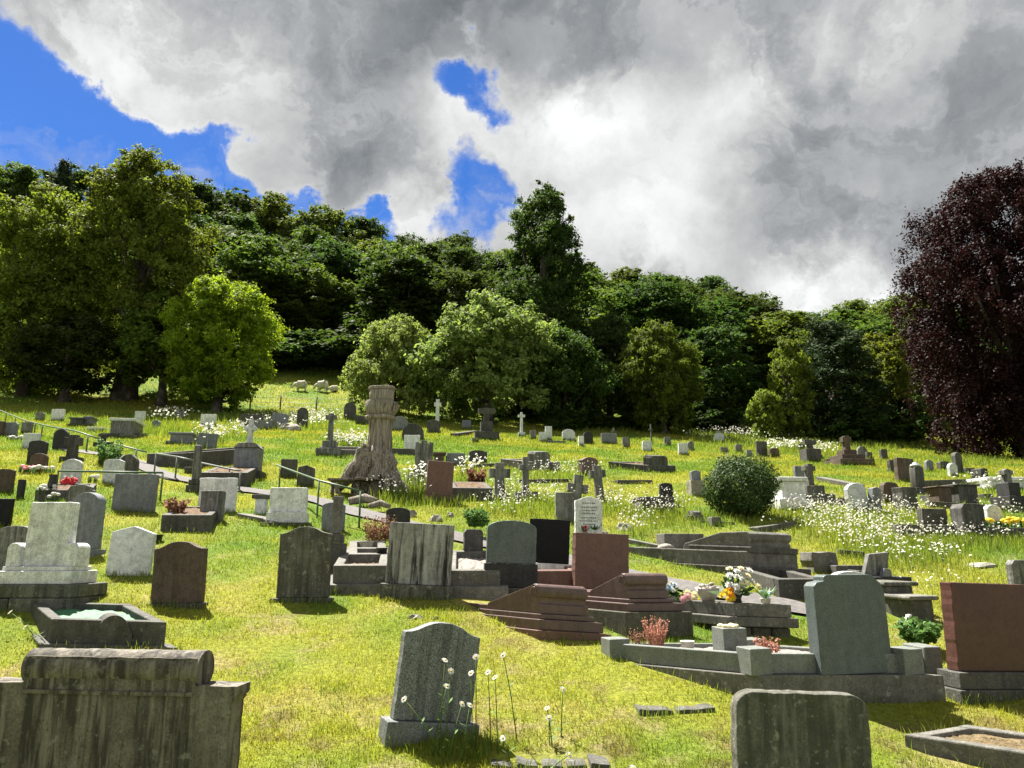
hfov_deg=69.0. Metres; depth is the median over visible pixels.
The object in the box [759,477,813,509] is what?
chest tomb
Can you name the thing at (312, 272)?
woodland tree
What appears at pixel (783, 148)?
sky
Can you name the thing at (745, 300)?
woodland tree
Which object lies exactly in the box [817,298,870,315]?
woodland tree
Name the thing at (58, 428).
handrail
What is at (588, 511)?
headstone
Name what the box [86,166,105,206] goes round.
conifer tree
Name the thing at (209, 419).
headstone
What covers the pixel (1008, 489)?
stone cross
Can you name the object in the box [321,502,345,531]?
headstone
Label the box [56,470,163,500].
handrail
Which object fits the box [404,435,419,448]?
headstone
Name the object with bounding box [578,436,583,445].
headstone
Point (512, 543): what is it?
headstone
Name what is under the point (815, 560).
grave block
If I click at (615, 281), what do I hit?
woodland tree
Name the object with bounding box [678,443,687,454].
headstone
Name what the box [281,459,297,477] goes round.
headstone
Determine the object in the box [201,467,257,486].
kerbed grave
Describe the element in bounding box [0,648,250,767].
headstone
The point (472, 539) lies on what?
headstone
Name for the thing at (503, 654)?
oxeye daisy
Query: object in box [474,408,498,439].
stone cross
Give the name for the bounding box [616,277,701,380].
woodland tree
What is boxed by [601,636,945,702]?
kerbed grave
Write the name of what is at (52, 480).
vase
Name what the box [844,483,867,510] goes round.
headstone
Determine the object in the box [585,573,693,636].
tomb
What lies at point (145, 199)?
broadleaf tree
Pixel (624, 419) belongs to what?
woodland bush
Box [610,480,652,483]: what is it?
kerb line
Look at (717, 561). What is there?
kerbed grave
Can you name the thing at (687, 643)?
flower pot
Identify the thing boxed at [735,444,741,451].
headstone
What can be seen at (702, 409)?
woodland bush
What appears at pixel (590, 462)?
headstone
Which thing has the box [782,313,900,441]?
evergreen tree
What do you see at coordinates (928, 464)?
headstone
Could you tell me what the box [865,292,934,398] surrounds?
woodland tree
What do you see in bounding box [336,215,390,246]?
woodland tree
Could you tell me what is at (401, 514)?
headstone
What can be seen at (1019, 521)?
yellow flower clump
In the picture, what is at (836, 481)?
kerb line
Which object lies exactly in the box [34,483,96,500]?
kerbed grave
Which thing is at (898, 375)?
broadleaf tree
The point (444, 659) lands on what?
oxeye daisy
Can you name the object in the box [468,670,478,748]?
oxeye daisy
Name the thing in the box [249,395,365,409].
wire fence
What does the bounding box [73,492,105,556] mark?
headstone
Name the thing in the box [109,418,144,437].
chest tomb
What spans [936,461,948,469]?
headstone
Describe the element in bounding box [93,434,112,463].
stone cross
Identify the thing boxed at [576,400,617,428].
woodland bush
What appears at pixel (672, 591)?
bouquet
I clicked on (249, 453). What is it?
cross monument
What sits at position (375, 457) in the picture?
carved tree stump
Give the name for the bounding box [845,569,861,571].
kerb line
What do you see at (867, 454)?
headstone
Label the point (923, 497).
grave block
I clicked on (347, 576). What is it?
kerbed grave
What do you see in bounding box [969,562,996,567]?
flat rock
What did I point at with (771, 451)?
headstone
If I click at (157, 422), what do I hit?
headstone
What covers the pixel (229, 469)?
handrail
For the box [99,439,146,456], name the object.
handrail
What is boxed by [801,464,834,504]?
stone cross
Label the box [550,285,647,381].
woodland tree
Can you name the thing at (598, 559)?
headstone
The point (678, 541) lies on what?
kerb block
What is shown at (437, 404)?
stone cross
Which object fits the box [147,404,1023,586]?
wildflower meadow
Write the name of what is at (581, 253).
woodland tree
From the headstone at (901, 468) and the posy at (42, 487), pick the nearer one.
the posy at (42, 487)
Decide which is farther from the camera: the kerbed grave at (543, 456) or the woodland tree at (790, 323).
the woodland tree at (790, 323)
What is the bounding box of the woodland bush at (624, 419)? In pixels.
[610,397,658,428]
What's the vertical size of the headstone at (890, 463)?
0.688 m
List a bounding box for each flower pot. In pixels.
[156,534,162,541]
[359,541,373,546]
[376,548,387,553]
[581,525,587,532]
[680,640,694,647]
[755,586,775,603]
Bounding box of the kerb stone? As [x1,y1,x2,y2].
[830,565,862,572]
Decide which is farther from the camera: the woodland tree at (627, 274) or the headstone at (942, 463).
the woodland tree at (627, 274)
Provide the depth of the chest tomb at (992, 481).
19.87 m
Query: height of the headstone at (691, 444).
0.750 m
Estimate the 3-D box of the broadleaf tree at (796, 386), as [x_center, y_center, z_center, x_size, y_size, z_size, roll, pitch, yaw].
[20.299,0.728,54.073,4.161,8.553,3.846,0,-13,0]
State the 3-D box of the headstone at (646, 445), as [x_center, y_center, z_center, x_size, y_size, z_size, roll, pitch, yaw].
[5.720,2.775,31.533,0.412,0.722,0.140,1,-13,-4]
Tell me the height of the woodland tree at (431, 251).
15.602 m
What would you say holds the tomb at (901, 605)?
on the ground at (288, 649)
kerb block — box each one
[656,534,703,548]
[707,517,720,525]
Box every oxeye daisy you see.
[8,610,36,634]
[23,625,54,642]
[401,696,444,763]
[433,683,449,754]
[435,658,447,756]
[441,668,453,755]
[446,701,464,762]
[459,703,472,762]
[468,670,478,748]
[472,654,480,748]
[485,670,491,751]
[489,675,499,753]
[500,735,514,760]
[501,652,519,740]
[544,706,556,746]
[545,715,554,744]
[550,751,571,767]
[559,686,569,736]
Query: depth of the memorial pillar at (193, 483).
14.95 m
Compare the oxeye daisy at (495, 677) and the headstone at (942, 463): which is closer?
the oxeye daisy at (495, 677)
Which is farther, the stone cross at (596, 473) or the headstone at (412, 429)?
the headstone at (412, 429)
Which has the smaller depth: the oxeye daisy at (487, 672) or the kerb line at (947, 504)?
the oxeye daisy at (487, 672)
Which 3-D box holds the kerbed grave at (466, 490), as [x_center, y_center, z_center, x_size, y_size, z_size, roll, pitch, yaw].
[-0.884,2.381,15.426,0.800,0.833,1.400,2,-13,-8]
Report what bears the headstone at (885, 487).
on the ground at (288, 649)
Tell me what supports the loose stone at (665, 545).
on the kerbed grave at (717, 561)
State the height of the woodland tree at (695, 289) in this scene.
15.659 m
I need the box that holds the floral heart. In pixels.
[60,476,77,484]
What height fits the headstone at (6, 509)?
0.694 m
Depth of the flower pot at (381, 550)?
9.52 m
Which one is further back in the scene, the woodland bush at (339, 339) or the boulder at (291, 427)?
the woodland bush at (339, 339)
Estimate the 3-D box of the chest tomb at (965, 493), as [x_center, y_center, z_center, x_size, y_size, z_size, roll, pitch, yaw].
[10.121,2.660,16.741,0.597,0.787,0.500,2,-13,-10]
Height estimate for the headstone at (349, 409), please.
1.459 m
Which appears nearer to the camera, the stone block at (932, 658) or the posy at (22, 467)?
the stone block at (932, 658)
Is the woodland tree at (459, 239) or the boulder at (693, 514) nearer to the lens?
the boulder at (693, 514)
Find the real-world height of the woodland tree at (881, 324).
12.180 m
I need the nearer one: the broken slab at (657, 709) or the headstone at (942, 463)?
the broken slab at (657, 709)
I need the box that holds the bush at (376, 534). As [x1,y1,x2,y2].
[363,515,396,543]
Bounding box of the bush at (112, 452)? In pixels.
[95,439,123,461]
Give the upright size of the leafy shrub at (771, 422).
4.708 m
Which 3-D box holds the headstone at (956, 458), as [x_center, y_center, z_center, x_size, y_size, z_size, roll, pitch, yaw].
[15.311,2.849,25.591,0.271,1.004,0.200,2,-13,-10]
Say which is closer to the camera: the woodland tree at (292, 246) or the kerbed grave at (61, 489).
the kerbed grave at (61, 489)
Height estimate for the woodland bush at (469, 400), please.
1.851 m
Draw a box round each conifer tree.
[41,158,75,219]
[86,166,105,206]
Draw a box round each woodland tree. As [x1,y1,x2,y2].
[0,160,53,205]
[5,168,83,206]
[10,255,58,327]
[44,163,112,209]
[73,236,171,323]
[123,223,224,279]
[162,259,245,317]
[175,174,233,221]
[183,213,222,234]
[204,225,261,267]
[205,187,275,235]
[206,233,311,340]
[215,211,270,239]
[236,189,302,243]
[254,262,370,337]
[260,234,334,317]
[274,203,366,246]
[288,234,374,332]
[289,225,339,253]
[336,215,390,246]
[338,239,441,327]
[339,250,459,364]
[342,235,391,320]
[382,232,426,251]
[409,241,449,271]
[409,264,499,358]
[418,242,498,325]
[429,230,479,260]
[474,288,588,378]
[486,248,521,267]
[488,254,508,281]
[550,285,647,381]
[553,250,600,273]
[567,264,630,309]
[595,272,743,395]
[603,277,629,293]
[609,266,644,284]
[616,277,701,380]
[639,270,674,283]
[663,274,729,333]
[669,301,782,407]
[687,287,771,382]
[691,275,736,297]
[703,284,771,322]
[726,308,844,412]
[748,290,803,319]
[798,312,830,324]
[802,311,828,316]
[809,308,932,406]
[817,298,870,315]
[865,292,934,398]
[872,298,889,309]
[909,310,996,415]
[971,342,1007,393]
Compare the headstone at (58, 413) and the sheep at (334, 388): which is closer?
the headstone at (58, 413)
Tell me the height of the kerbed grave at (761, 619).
0.744 m
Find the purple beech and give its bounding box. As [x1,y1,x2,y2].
[880,157,1023,457]
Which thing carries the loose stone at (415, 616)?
on the ground at (288, 649)
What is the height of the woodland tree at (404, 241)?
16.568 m
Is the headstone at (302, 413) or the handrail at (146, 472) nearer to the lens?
the handrail at (146, 472)
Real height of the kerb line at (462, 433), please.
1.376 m
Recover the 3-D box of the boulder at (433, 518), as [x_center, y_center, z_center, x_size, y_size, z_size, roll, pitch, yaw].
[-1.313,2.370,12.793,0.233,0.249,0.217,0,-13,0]
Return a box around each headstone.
[0,421,5,435]
[0,469,16,492]
[0,499,14,527]
[0,526,27,570]
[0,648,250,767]
[5,422,18,436]
[21,422,33,432]
[22,433,40,448]
[26,440,48,464]
[29,453,48,465]
[35,412,44,420]
[51,409,65,420]
[52,429,69,449]
[59,459,82,483]
[65,484,95,501]
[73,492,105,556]
[102,459,124,484]
[105,526,156,575]
[111,473,158,512]
[120,454,139,473]
[134,411,145,420]
[145,541,208,608]
[152,420,160,428]
[176,411,184,419]
[197,432,218,448]
[198,478,237,512]
[200,414,216,424]
[200,491,225,521]
[204,416,213,429]
[260,487,310,526]
[270,527,334,602]
[272,413,288,426]
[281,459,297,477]
[296,407,308,426]
[297,465,314,486]
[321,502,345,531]
[344,402,355,419]
[378,622,479,747]
[379,522,454,599]
[386,507,409,536]
[392,416,407,429]
[402,423,423,439]
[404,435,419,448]
[413,440,432,473]
[424,460,453,502]
[427,419,439,432]
[446,453,464,465]
[462,420,470,427]
[463,529,482,551]
[468,450,486,463]
[483,520,537,593]
[530,430,535,438]
[530,518,571,568]
[539,432,545,440]
[545,426,551,438]
[555,492,574,520]
[562,429,574,440]
[571,532,628,588]
[574,497,602,532]
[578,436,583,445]
[578,457,597,475]
[583,431,592,443]
[601,433,616,444]
[622,437,629,446]
[642,441,651,451]
[659,483,672,496]
[664,437,670,444]
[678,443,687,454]
[686,470,704,496]
[687,441,693,449]
[714,433,723,440]
[720,447,727,451]
[731,688,871,767]
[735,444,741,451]
[755,441,767,455]
[768,448,778,456]
[793,466,803,476]
[804,574,890,675]
[831,571,862,574]
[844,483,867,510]
[856,446,866,453]
[865,452,871,458]
[868,487,881,511]
[879,449,887,458]
[879,482,898,502]
[887,460,893,471]
[891,487,918,509]
[893,458,909,481]
[916,508,947,524]
[924,460,933,469]
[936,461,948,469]
[937,582,1023,704]
[947,463,957,475]
[950,503,985,536]
[951,452,963,473]
[963,468,974,471]
[971,468,987,478]
[983,505,1002,526]
[1005,560,1023,584]
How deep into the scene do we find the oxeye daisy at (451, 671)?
4.87 m
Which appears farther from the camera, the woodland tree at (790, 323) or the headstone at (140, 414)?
the woodland tree at (790, 323)
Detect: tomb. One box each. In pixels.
[67,417,86,426]
[83,416,98,426]
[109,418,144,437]
[166,432,197,444]
[240,414,263,424]
[253,419,276,429]
[433,452,445,460]
[585,573,693,636]
[632,497,674,512]
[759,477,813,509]
[877,580,918,612]
[884,593,938,622]
[923,486,953,502]
[942,484,979,503]
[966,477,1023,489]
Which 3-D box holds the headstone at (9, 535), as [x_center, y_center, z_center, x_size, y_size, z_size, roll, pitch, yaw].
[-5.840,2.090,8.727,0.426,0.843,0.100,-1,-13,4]
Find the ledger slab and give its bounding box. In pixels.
[87,427,109,431]
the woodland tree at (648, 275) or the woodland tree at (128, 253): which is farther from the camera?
the woodland tree at (648, 275)
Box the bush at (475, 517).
[462,506,489,527]
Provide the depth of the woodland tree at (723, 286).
114.58 m
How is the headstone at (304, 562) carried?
on the ground at (288, 649)
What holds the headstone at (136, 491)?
on the ground at (288, 649)
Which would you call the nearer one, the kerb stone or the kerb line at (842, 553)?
the kerb stone
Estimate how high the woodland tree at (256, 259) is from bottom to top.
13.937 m
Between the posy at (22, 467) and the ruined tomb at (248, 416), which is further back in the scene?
the ruined tomb at (248, 416)
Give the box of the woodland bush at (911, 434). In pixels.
[873,396,955,441]
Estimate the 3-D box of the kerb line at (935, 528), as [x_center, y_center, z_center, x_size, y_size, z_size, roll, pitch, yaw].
[7.165,2.708,12.981,1.008,0.517,0.250,1,-13,-6]
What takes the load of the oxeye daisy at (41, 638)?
on the ground at (288, 649)
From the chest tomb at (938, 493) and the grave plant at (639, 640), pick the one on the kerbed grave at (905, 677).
the grave plant at (639, 640)
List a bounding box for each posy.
[7,435,22,440]
[18,464,32,472]
[29,464,55,473]
[37,484,56,493]
[47,492,59,501]
[87,474,99,482]
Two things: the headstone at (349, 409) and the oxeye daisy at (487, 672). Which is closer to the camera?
the oxeye daisy at (487, 672)
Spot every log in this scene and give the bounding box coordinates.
[348,494,378,504]
[369,500,390,508]
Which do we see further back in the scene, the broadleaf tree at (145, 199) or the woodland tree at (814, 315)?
the woodland tree at (814, 315)
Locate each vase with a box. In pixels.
[47,474,57,488]
[712,623,746,650]
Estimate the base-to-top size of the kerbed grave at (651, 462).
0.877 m
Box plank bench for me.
[327,477,381,497]
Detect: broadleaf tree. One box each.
[0,179,127,396]
[0,312,125,402]
[38,142,225,400]
[110,288,242,406]
[156,271,290,412]
[337,312,439,416]
[399,288,566,423]
[486,180,605,387]
[513,322,625,418]
[574,312,651,420]
[613,319,708,433]
[675,323,763,428]
[765,335,816,439]
[845,330,928,421]
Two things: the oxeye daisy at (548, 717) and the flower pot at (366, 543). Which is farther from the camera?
the flower pot at (366, 543)
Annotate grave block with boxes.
[184,467,191,473]
[355,416,367,424]
[800,552,837,572]
[920,495,927,501]
[978,494,991,499]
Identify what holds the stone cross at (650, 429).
on the ground at (288, 649)
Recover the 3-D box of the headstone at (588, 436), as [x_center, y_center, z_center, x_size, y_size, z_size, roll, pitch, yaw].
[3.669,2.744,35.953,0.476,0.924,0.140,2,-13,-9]
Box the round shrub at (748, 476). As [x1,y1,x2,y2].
[699,450,783,516]
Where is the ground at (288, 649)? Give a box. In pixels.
[0,323,1023,767]
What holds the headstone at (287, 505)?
on the ground at (288, 649)
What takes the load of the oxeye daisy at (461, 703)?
on the ground at (288, 649)
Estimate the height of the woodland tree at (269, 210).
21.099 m
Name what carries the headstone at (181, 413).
on the ground at (288, 649)
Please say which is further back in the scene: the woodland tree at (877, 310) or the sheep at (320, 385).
the woodland tree at (877, 310)
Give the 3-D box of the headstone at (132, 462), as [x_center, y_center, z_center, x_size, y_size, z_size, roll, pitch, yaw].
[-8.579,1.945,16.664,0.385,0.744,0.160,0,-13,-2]
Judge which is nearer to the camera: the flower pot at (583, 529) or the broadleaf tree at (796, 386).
the flower pot at (583, 529)
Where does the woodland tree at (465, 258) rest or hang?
on the ground at (288, 649)
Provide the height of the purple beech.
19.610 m
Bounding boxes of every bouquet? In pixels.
[666,581,680,598]
[675,589,699,602]
[708,566,761,602]
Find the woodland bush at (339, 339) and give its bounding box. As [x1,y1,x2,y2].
[280,324,366,367]
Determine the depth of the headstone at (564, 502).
12.96 m
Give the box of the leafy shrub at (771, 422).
[743,387,787,438]
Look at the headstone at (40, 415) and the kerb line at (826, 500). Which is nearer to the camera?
the kerb line at (826, 500)
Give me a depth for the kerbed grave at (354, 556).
9.46 m
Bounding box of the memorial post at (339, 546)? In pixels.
[330,496,346,571]
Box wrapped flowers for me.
[695,582,719,600]
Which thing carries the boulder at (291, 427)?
on the ground at (288, 649)
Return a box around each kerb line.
[98,433,147,437]
[237,513,277,522]
[392,448,415,454]
[451,431,474,436]
[466,463,494,466]
[516,479,571,482]
[546,440,565,443]
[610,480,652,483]
[629,538,658,547]
[748,521,798,531]
[809,498,845,504]
[816,477,864,486]
[836,549,864,557]
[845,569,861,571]
[890,524,953,536]
[925,479,967,486]
[925,501,1023,512]
[980,527,1023,539]
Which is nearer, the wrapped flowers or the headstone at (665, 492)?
the wrapped flowers
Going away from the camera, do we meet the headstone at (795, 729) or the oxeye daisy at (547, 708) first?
the headstone at (795, 729)
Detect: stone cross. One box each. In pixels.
[59,435,83,461]
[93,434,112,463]
[315,413,341,456]
[434,399,440,420]
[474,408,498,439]
[489,463,509,499]
[513,457,537,499]
[518,412,524,436]
[566,474,588,499]
[589,465,605,502]
[649,424,652,440]
[799,440,821,461]
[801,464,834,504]
[823,436,874,465]
[990,469,1023,506]
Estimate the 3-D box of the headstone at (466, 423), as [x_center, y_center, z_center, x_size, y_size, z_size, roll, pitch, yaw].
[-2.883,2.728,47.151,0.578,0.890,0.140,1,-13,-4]
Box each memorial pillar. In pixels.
[185,445,201,491]
[909,462,926,494]
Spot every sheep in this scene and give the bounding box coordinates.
[291,380,307,390]
[313,380,327,391]
[327,385,338,391]
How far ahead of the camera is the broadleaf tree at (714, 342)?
57.13 m
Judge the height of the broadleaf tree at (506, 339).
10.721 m
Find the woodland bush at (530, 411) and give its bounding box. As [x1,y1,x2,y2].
[477,394,557,415]
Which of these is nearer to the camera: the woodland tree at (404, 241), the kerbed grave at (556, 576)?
the kerbed grave at (556, 576)
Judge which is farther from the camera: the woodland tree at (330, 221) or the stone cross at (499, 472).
the woodland tree at (330, 221)
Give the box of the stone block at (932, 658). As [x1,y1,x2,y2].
[902,643,942,674]
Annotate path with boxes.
[56,448,805,613]
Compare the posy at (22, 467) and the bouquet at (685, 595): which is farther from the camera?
the posy at (22, 467)
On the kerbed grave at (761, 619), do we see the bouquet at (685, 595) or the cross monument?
the bouquet at (685, 595)
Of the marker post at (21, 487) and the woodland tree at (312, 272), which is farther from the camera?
the woodland tree at (312, 272)
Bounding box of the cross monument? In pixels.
[233,419,266,478]
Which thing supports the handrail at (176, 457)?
on the ground at (288, 649)
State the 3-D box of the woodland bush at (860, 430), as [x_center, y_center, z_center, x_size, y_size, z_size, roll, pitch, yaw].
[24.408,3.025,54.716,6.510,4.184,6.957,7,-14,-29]
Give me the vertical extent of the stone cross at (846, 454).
1.402 m
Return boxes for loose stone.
[408,614,422,619]
[657,543,674,548]
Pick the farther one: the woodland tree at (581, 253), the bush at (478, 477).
the woodland tree at (581, 253)
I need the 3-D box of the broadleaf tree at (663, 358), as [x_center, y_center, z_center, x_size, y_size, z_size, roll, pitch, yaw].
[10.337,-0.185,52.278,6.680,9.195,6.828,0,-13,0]
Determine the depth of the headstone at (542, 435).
36.16 m
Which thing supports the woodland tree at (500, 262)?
on the ground at (288, 649)
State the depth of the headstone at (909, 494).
15.54 m
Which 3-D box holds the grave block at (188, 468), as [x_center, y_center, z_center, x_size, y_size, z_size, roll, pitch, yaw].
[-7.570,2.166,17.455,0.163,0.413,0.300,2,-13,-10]
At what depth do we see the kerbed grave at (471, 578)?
8.56 m
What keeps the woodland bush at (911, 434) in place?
on the ground at (288, 649)
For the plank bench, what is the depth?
14.85 m
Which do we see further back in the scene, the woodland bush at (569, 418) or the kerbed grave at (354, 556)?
the woodland bush at (569, 418)
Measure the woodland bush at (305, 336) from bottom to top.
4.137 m
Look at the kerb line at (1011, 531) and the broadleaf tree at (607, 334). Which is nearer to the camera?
the kerb line at (1011, 531)
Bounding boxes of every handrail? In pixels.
[0,410,99,450]
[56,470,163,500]
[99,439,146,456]
[153,453,192,477]
[200,462,241,491]
[276,464,363,527]
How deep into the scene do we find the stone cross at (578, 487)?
14.65 m
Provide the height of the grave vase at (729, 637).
0.268 m
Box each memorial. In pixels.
[0,502,107,611]
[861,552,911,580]
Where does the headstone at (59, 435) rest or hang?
on the ground at (288, 649)
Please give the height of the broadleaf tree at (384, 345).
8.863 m
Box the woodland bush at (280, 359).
[236,340,328,368]
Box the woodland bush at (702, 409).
[678,393,733,429]
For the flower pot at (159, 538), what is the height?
0.100 m
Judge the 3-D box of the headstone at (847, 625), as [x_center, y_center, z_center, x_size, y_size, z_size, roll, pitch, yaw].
[2.775,1.978,6.165,0.670,0.778,0.140,3,-14,-14]
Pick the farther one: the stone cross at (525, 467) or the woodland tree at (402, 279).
the woodland tree at (402, 279)
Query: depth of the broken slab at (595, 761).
4.77 m
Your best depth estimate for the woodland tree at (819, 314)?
129.31 m
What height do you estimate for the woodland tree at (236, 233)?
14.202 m
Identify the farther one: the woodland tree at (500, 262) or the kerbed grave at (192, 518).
the woodland tree at (500, 262)
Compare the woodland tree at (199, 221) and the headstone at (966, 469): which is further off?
the woodland tree at (199, 221)
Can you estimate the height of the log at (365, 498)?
0.218 m
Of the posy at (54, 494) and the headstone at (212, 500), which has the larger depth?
the posy at (54, 494)
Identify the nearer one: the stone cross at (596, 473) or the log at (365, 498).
the log at (365, 498)
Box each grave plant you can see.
[164,497,190,512]
[627,628,647,644]
[641,615,669,645]
[752,635,780,652]
[892,616,942,643]
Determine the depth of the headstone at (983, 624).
6.19 m
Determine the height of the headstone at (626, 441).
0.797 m
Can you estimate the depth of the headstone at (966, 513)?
12.89 m
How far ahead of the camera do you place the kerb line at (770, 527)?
13.01 m
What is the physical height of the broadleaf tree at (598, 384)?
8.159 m
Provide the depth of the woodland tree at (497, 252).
132.10 m
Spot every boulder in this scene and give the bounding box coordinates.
[278,423,301,430]
[410,510,416,517]
[430,515,441,521]
[616,523,632,530]
[686,511,702,520]
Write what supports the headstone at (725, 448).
on the ground at (288, 649)
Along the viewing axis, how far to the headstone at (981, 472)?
22.03 m
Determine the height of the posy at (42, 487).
0.191 m
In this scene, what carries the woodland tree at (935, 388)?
on the ground at (288, 649)
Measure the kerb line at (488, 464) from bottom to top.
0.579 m
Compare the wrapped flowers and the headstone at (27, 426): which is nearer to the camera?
the wrapped flowers
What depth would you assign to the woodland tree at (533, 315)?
72.31 m
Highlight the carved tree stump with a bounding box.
[334,385,408,495]
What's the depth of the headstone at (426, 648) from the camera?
5.16 m
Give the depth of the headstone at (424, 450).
18.21 m
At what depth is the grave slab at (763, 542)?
9.94 m
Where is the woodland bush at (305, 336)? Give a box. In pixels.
[234,328,361,368]
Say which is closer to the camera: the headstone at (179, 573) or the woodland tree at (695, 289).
the headstone at (179, 573)
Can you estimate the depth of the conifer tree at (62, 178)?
106.55 m
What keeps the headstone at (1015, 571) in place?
on the ground at (288, 649)
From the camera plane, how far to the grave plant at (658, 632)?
6.78 m
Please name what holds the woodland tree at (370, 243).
on the ground at (288, 649)
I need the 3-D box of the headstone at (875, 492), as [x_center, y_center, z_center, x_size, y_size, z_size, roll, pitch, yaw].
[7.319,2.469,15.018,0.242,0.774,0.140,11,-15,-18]
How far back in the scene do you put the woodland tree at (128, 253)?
75.94 m
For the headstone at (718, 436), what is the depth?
46.65 m
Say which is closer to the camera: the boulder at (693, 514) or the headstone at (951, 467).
the boulder at (693, 514)
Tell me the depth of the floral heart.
14.62 m
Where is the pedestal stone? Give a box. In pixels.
[252,494,269,513]
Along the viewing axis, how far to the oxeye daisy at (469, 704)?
4.82 m
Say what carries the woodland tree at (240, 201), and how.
on the ground at (288, 649)
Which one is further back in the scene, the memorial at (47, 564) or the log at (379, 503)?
the log at (379, 503)
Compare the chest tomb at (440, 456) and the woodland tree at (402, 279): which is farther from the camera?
the woodland tree at (402, 279)
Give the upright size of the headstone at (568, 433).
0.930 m
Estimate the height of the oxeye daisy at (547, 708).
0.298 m
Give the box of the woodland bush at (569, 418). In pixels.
[544,407,586,429]
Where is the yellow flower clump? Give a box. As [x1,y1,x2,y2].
[985,517,1023,527]
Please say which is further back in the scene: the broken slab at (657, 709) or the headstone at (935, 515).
the headstone at (935, 515)
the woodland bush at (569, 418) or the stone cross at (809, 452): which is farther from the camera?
the woodland bush at (569, 418)
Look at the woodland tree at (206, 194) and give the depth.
138.85 m
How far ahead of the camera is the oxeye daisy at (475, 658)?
4.96 m
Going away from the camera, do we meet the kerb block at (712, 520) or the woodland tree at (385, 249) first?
the kerb block at (712, 520)
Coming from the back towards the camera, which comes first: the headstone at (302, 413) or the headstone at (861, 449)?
the headstone at (302, 413)
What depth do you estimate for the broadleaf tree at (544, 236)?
62.62 m
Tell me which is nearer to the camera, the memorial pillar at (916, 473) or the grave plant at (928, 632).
the grave plant at (928, 632)
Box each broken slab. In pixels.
[491,754,610,767]
[634,703,714,715]
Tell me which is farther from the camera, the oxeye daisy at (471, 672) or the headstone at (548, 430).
the headstone at (548, 430)
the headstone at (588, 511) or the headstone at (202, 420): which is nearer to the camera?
the headstone at (588, 511)
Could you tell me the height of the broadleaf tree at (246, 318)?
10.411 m
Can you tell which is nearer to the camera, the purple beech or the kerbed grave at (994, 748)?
the kerbed grave at (994, 748)
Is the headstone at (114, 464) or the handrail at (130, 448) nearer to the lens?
the headstone at (114, 464)
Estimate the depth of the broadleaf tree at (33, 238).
52.70 m
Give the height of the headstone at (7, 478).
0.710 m
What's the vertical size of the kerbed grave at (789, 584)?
0.673 m
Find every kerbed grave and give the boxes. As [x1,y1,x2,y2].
[31,602,177,649]
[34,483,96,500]
[146,447,263,467]
[160,506,216,531]
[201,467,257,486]
[319,446,359,455]
[330,547,387,595]
[349,541,387,562]
[451,550,508,599]
[452,482,491,500]
[501,451,559,470]
[508,563,571,585]
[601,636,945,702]
[608,455,675,472]
[629,547,810,574]
[674,598,798,636]
[740,569,813,599]
[905,725,1023,767]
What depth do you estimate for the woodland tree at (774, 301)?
125.72 m
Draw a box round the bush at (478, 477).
[466,467,486,481]
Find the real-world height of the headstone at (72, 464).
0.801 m
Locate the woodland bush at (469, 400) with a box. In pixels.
[411,395,477,407]
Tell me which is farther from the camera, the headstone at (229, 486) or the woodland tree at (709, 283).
the woodland tree at (709, 283)
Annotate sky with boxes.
[0,0,1023,316]
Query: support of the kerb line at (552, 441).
on the ground at (288, 649)
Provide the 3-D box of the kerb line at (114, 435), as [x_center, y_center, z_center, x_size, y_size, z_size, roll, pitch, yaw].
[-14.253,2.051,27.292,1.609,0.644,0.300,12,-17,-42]
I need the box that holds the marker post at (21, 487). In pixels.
[16,479,26,498]
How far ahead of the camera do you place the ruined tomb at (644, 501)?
14.19 m
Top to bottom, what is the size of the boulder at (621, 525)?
0.280 m
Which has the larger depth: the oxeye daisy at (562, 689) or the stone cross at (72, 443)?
the stone cross at (72, 443)
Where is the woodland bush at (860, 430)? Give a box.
[801,397,915,441]
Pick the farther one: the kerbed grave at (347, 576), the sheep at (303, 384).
the sheep at (303, 384)
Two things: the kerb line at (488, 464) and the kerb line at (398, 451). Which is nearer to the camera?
the kerb line at (488, 464)
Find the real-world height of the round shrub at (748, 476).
1.372 m
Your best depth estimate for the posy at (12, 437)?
24.46 m
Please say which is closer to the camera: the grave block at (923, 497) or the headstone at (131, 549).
the headstone at (131, 549)
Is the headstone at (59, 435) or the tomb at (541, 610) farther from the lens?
the headstone at (59, 435)
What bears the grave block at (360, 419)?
on the ground at (288, 649)
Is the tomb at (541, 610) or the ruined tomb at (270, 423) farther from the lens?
the ruined tomb at (270, 423)
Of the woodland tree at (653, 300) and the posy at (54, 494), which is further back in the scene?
the woodland tree at (653, 300)
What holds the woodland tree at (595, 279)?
on the ground at (288, 649)
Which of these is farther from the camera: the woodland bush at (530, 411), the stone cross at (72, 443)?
the woodland bush at (530, 411)
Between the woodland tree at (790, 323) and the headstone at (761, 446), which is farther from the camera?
the woodland tree at (790, 323)
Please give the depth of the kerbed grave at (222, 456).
18.67 m
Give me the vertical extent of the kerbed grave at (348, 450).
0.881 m
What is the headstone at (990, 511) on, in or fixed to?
on the ground at (288, 649)
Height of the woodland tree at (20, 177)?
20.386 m

